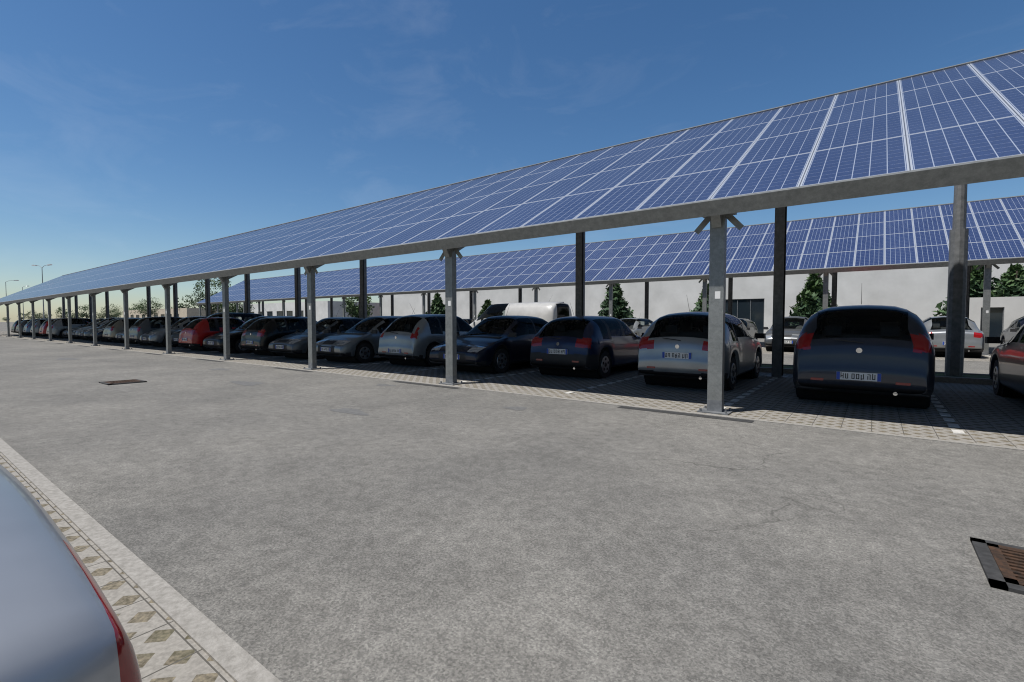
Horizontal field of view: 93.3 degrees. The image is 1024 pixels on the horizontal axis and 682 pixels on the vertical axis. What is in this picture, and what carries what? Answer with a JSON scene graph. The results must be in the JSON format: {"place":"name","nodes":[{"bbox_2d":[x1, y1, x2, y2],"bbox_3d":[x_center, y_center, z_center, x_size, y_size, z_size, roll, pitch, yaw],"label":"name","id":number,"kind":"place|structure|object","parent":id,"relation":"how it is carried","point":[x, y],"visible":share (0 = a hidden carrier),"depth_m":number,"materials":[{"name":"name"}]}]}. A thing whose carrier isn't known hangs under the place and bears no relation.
{"place":"outdoors","nodes":[
{"label":"outdoors","id":0,"kind":"place"},
{"bbox_2d":[0,322,1023,681],"bbox_3d":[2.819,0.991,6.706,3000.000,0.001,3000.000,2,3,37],"label":"asphalt ground","id":1,"kind":"structure","parent":0,"point":[284,524],"depth_m":3.00,"materials":[{"name":"grey asphalt"}]},
{"bbox_2d":[11,317,22,334],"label":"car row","id":2,"kind":"object","parent":1,"relation":"on","point":[13,328],"visible":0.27,"depth_m":44.46,"materials":[{"name":"grey metal"}]},
{"bbox_2d":[16,319,32,335],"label":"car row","id":3,"kind":"object","parent":1,"relation":"on","point":[23,322],"visible":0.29,"depth_m":43.03,"materials":[{"name":"grey metal"}]},
{"bbox_2d":[24,310,38,318],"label":"tree","id":4,"kind":"object","parent":1,"relation":"on","point":[28,313],"visible":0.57,"depth_m":383.81,"materials":[{"name":"green plant"}]},
{"bbox_2d":[32,264,51,318],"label":"lamp post","id":5,"kind":"object","parent":1,"relation":"on","point":[42,282],"visible":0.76,"depth_m":78.69,"materials":[{"name":"silver metal"}]},
{"bbox_2d":[36,310,51,318],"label":"tree","id":6,"kind":"object","parent":1,"relation":"on","point":[38,316],"visible":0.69,"depth_m":354.54,"materials":[{"name":"green plant"}]},
{"bbox_2d":[23,319,67,335],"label":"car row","id":7,"kind":"object","parent":1,"relation":"on","point":[27,328],"visible":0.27,"depth_m":41.48,"materials":[{"name":"grey metal"}]},
{"bbox_2d":[30,319,66,336],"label":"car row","id":8,"kind":"object","parent":1,"relation":"on","point":[38,323],"visible":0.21,"depth_m":40.08,"materials":[{"name":"silver metal"}]},
{"bbox_2d":[55,307,67,317],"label":"tree","id":9,"kind":"object","parent":1,"relation":"on","point":[58,311],"visible":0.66,"depth_m":307.14,"materials":[{"name":"green plant"}]},
{"bbox_2d":[39,320,88,337],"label":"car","id":10,"kind":"object","parent":1,"relation":"on","point":[43,328],"visible":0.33,"depth_m":37.11,"materials":[{"name":"grey metal"}]},
{"bbox_2d":[46,318,91,338],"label":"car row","id":11,"kind":"object","parent":1,"relation":"on","point":[59,327],"visible":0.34,"depth_m":35.58,"materials":[{"name":"grey metal"}]},
{"bbox_2d":[0,464,141,681],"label":"saloon car","id":12,"kind":"object","parent":1,"relation":"on","point":[60,621],"visible":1,"depth_m":0.70,"materials":[{"name":"silver metal"}]},
{"bbox_2d":[66,310,83,317],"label":"tree","id":13,"kind":"object","parent":1,"relation":"on","point":[74,314],"visible":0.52,"depth_m":282.21,"materials":[{"name":"green plant"}]},
{"bbox_2d":[78,304,88,317],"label":"tree","id":14,"kind":"object","parent":1,"relation":"on","point":[84,310],"visible":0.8,"depth_m":283.70,"materials":[{"name":"green plant"}]},
{"bbox_2d":[63,318,130,338],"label":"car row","id":15,"kind":"object","parent":1,"relation":"on","point":[65,332],"visible":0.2,"depth_m":34.67,"materials":[{"name":"grey metal"}]},
{"bbox_2d":[96,312,104,318],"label":"tree","id":16,"kind":"object","parent":1,"relation":"on","point":[102,317],"visible":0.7,"depth_m":395.62,"materials":[{"name":"green plant"}]},
{"bbox_2d":[72,317,138,339],"bbox_3d":[-28.390,-1.020,34.495,2.002,1.936,4.421,2,3,37],"label":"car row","id":17,"kind":"object","parent":1,"relation":"on","point":[75,332],"visible":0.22,"depth_m":33.07,"materials":[{"name":"grey metal"}]},
{"bbox_2d":[100,304,120,317],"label":"deciduous tree","id":18,"kind":"object","parent":1,"relation":"on","point":[115,313],"visible":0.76,"depth_m":225.79,"materials":[{"name":"green plant"}]},
{"bbox_2d":[79,318,150,340],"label":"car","id":19,"kind":"object","parent":1,"relation":"on","point":[85,333],"visible":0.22,"depth_m":31.30,"materials":[{"name":"grey metal"}]},
{"bbox_2d":[99,379,146,384],"bbox_3d":[-8.038,0.849,9.993,0.640,0.030,0.640,2,3,37],"label":"drain grate","id":20,"kind":"object","parent":1,"relation":"on","point":[118,382],"visible":1,"depth_m":9.91,"materials":[{"name":"black metal"}]},
{"bbox_2d":[91,314,162,341],"bbox_3d":[-24.494,-0.864,31.277,2.002,1.883,4.019,2,3,37],"label":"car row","id":21,"kind":"object","parent":1,"relation":"on","point":[100,334],"visible":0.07,"depth_m":29.74,"materials":[{"name":"grey metal"}]},
{"bbox_2d":[103,313,160,342],"bbox_3d":[-22.514,-0.774,29.710,2.002,1.831,3.860,2,3,37],"label":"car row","id":22,"kind":"object","parent":1,"relation":"on","point":[112,329],"visible":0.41,"depth_m":28.16,"materials":[{"name":"silver metal"}]},
{"bbox_2d":[132,297,163,315],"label":"deciduous tree","id":23,"kind":"object","parent":1,"relation":"on","point":[143,310],"visible":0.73,"depth_m":162.04,"materials":[{"name":"green plant"}]},
{"bbox_2d":[115,312,196,343],"bbox_3d":[-20.340,-0.752,28.401,2.002,1.891,4.402,2,3,37],"label":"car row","id":24,"kind":"object","parent":1,"relation":"on","point":[119,336],"visible":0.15,"depth_m":27.11,"materials":[{"name":"grey metal"}]},
{"bbox_2d":[129,312,188,345],"bbox_3d":[-18.542,-0.689,26.591,2.002,1.911,3.878,2,3,37],"label":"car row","id":25,"kind":"object","parent":1,"relation":"on","point":[137,329],"visible":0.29,"depth_m":25.18,"materials":[{"name":"silver metal"}]},
{"bbox_2d":[140,316,206,346],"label":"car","id":26,"kind":"object","parent":1,"relation":"on","point":[156,338],"visible":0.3,"depth_m":23.61,"materials":[{"name":"grey metal"}]},
{"bbox_2d":[123,308,230,324],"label":"white building","id":27,"kind":"structure","parent":1,"relation":"on","point":[186,312],"depth_m":175.43,"materials":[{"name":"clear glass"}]},
{"bbox_2d":[178,295,195,309],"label":"tree","id":28,"kind":"object","parent":1,"relation":"on","point":[183,305],"visible":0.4,"depth_m":174.54,"materials":[{"name":"green plant"}]},
{"bbox_2d":[189,278,233,322],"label":"deciduous tree","id":29,"kind":"object","parent":1,"relation":"on","point":[213,306],"visible":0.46,"depth_m":92.22,"materials":[{"name":"green plant"}]},
{"bbox_2d":[179,315,249,350],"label":"red hatchback car","id":30,"kind":"object","parent":1,"relation":"on","point":[192,336],"visible":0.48,"depth_m":20.49,"materials":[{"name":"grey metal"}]},
{"bbox_2d":[171,307,264,347],"bbox_3d":[-14.258,-0.667,23.885,2.002,2.086,4.094,2,3,37],"label":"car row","id":31,"kind":"object","parent":1,"relation":"on","point":[174,337],"visible":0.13,"depth_m":24.02,"materials":[{"name":"black metal"}]},
{"bbox_2d":[216,290,256,317],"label":"deciduous tree","id":32,"kind":"object","parent":1,"relation":"on","point":[232,308],"visible":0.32,"depth_m":92.55,"materials":[{"name":"green plant"}]},
{"bbox_2d":[203,312,301,353],"bbox_3d":[-10.422,-0.434,20.590,2.062,1.886,4.423,2,3,37],"label":"car","id":33,"kind":"object","parent":1,"relation":"on","point":[214,341],"visible":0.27,"depth_m":18.99,"materials":[{"name":"grey metal"}]},
{"bbox_2d":[241,308,325,355],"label":"car","id":34,"kind":"object","parent":1,"relation":"on","point":[255,341],"visible":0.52,"depth_m":17.76,"materials":[{"name":"grey metal"}]},
{"bbox_2d":[56,358,526,415],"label":"road cracks and stains","id":35,"kind":"object","parent":1,"relation":"on","point":[343,410],"visible":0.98,"depth_m":7.08,"materials":[{"name":"asphalt"}]},
{"bbox_2d":[238,301,379,323],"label":"cream building","id":36,"kind":"structure","parent":1,"relation":"on","point":[322,309],"depth_m":145.21,"materials":[{"name":"white concrete"}]},
{"bbox_2d":[268,313,382,358],"bbox_3d":[-6.322,-0.275,17.644,2.042,1.806,4.424,2,3,37],"label":"car","id":37,"kind":"object","parent":1,"relation":"on","point":[294,345],"visible":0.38,"depth_m":16.29,"materials":[{"name":"grey metal"}]},
{"bbox_2d":[340,296,373,317],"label":"deciduous tree","id":38,"kind":"object","parent":1,"relation":"on","point":[352,308],"visible":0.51,"depth_m":72.77,"materials":[{"name":"green plant"}]},
{"bbox_2d":[316,313,412,362],"bbox_3d":[-4.351,-0.228,16.105,2.022,1.836,4.124,2,3,37],"label":"silver car","id":39,"kind":"object","parent":1,"relation":"on","point":[351,345],"visible":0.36,"depth_m":14.74,"materials":[{"name":"grey metal"}]},
{"bbox_2d":[24,339,752,422],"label":"tar patches","id":40,"kind":"object","parent":1,"relation":"on","point":[707,416],"visible":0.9,"depth_m":6.91,"materials":[{"name":"grey concrete"}]},
{"bbox_2d":[378,314,471,366],"bbox_3d":[-2.119,-0.192,14.832,1.982,1.866,3.773,2,3,37],"label":"car","id":41,"kind":"object","parent":1,"relation":"on","point":[411,340],"visible":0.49,"depth_m":13.51,"materials":[{"name":"silver metal"}]},
{"bbox_2d":[425,293,444,313],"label":"conifer tree","id":42,"kind":"object","parent":1,"relation":"on","point":[437,306],"visible":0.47,"depth_m":60.12,"materials":[{"name":"green plant"}]},
{"bbox_2d":[477,299,492,317],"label":"conifer tree","id":43,"kind":"object","parent":1,"relation":"on","point":[486,304],"visible":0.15,"depth_m":55.45,"materials":[{"name":"green plant"}]},
{"bbox_2d":[429,308,547,373],"bbox_3d":[-0.091,-0.105,13.288,2.062,1.816,4.524,2,3,37],"label":"black sedan car","id":44,"kind":"object","parent":1,"relation":"on","point":[495,345],"visible":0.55,"depth_m":11.99,"materials":[{"name":"grey metal"}]},
{"bbox_2d":[0,49,1023,414],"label":"solar canopy","id":45,"kind":"object","parent":1,"relation":"on","point":[962,123],"visible":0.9,"depth_m":8.77,"materials":[{"name":"glass"}]},
{"bbox_2d":[0,331,1023,681],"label":"paved parking strips","id":46,"kind":"object","parent":1,"relation":"on","point":[166,649],"depth_m":6.82,"materials":[{"name":"grey concrete"}]},
{"bbox_2d":[0,333,990,433],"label":"parking line markings","id":47,"kind":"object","parent":46,"relation":"on","point":[938,402],"depth_m":8.99,"materials":[{"name":"white paint"}]},
{"bbox_2d":[0,336,1023,681],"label":"kerb edging","id":48,"kind":"object","parent":1,"relation":"on","point":[224,652],"visible":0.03,"depth_m":2.52,"materials":[{"name":"concrete"}]},
{"bbox_2d":[470,300,571,327],"bbox_3d":[0.222,-0.779,21.842,4.922,2.486,2.222,2,3,37],"label":"white van","id":49,"kind":"object","parent":1,"relation":"on","point":[548,311],"visible":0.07,"depth_m":20.87,"materials":[{"name":"paint"}]},
{"bbox_2d":[530,307,643,378],"bbox_3d":[2.129,-0.041,12.084,1.962,1.786,3.841,2,3,37],"label":"car","id":50,"kind":"object","parent":1,"relation":"on","point":[596,347],"visible":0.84,"depth_m":10.88,"materials":[{"name":"blue metal"}]},
{"bbox_2d":[196,195,1023,354],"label":"solar canopy","id":51,"kind":"object","parent":1,"relation":"on","point":[909,238],"visible":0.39,"depth_m":25.44,"materials":[{"name":"glass"}]},
{"bbox_2d":[598,283,635,318],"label":"conifer tree","id":52,"kind":"object","parent":1,"relation":"on","point":[621,310],"visible":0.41,"depth_m":45.59,"materials":[{"name":"green plant"}]},
{"bbox_2d":[620,318,652,335],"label":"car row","id":53,"kind":"object","parent":1,"relation":"on","point":[635,326],"visible":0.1,"depth_m":25.69,"materials":[{"name":"grey metal"}]},
{"bbox_2d":[638,299,765,390],"bbox_3d":[4.115,0.002,10.264,1.982,1.846,3.811,2,3,37],"label":"car","id":54,"kind":"object","parent":1,"relation":"on","point":[673,349],"visible":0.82,"depth_m":9.12,"materials":[{"name":"silver metal"}]},
{"bbox_2d":[382,263,1023,332],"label":"building wall","id":55,"kind":"structure","parent":1,"relation":"on","point":[921,293],"depth_m":45.66,"materials":[{"name":"white paint"}]},
{"bbox_2d":[690,283,726,312],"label":"conifer tree","id":56,"kind":"object","parent":1,"relation":"on","point":[698,308],"visible":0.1,"depth_m":41.82,"materials":[{"name":"green plant"}]},
{"bbox_2d":[738,318,757,339],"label":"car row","id":57,"kind":"object","parent":1,"relation":"on","point":[752,330],"visible":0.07,"depth_m":23.08,"materials":[{"name":"silver metal"}]},
{"bbox_2d":[763,314,808,351],"bbox_3d":[12.337,-0.456,21.272,2.002,1.875,3.919,2,3,37],"label":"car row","id":58,"kind":"object","parent":1,"relation":"on","point":[791,334],"visible":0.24,"depth_m":20.24,"materials":[{"name":"grey metal"}]},
{"bbox_2d":[789,273,837,325],"bbox_3d":[23.453,-2.883,37.384,4.278,5.268,4.400,0,2,-3],"label":"conifer tree","id":59,"kind":"object","parent":1,"relation":"on","point":[810,301],"visible":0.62,"depth_m":37.01,"materials":[{"name":"green plant"}]},
{"bbox_2d":[793,294,934,408],"bbox_3d":[6.143,0.039,8.486,2.042,1.916,4.024,2,3,37],"label":"car","id":60,"kind":"object","parent":1,"relation":"on","point":[882,355],"visible":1,"depth_m":7.09,"materials":[{"name":"blue metal"}]},
{"bbox_2d":[761,365,989,378],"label":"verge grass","id":61,"kind":"structure","parent":1,"relation":"on","point":[964,375],"depth_m":10.39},
{"bbox_2d":[923,313,983,357],"bbox_3d":[16.371,-0.323,18.237,2.002,1.854,4.047,2,3,37],"label":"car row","id":62,"kind":"object","parent":1,"relation":"on","point":[974,340],"visible":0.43,"depth_m":16.85,"materials":[{"name":"silver metal"}]},
{"bbox_2d":[944,184,968,376],"bbox_3d":[9.454,-1.455,10.260,0.400,4.600,0.400,2,3,37],"label":"steel pole","id":63,"kind":"object","parent":1,"relation":"on","point":[956,296],"visible":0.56,"depth_m":10.18,"materials":[{"name":"grey metal"}]},
{"bbox_2d":[933,265,999,316],"bbox_3d":[31.250,-2.981,32.620,4.880,5.848,4.525,0,2,-4],"label":"conifer tree","id":64,"kind":"object","parent":1,"relation":"on","point":[976,282],"visible":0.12,"depth_m":32.19,"materials":[{"name":"green plant"}]},
{"bbox_2d":[969,296,1023,337],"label":"cabin","id":65,"kind":"object","parent":1,"relation":"on","point":[1005,312],"visible":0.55,"depth_m":28.55,"materials":[{"name":"white concrete"}]},
{"bbox_2d":[970,537,1023,594],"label":"drain grate","id":66,"kind":"object","parent":1,"relation":"on","point":[1002,564],"visible":1,"depth_m":2.48,"materials":[{"name":"black metal"}]},
{"bbox_2d":[985,324,1023,397],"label":"car","id":67,"kind":"object","parent":1,"relation":"on","point":[1006,368],"visible":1,"depth_m":7.56,"materials":[{"name":"grey metal"}]},
{"bbox_2d":[991,263,1023,296],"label":"conifer tree","id":68,"kind":"object","parent":1,"relation":"on","point":[1011,284],"visible":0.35,"depth_m":29.93,"materials":[{"name":"green plant"}]},
{"bbox_2d":[1000,316,1023,344],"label":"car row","id":69,"kind":"object","parent":1,"relation":"on","point":[1008,333],"visible":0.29,"depth_m":17.44,"materials":[{"name":"silver metal"}]},
{"bbox_2d":[0,0,1023,321],"label":"sky","id":70,"kind":"structure","parent":0,"point":[130,129],"materials":[{"name":"blue"}]}
]}

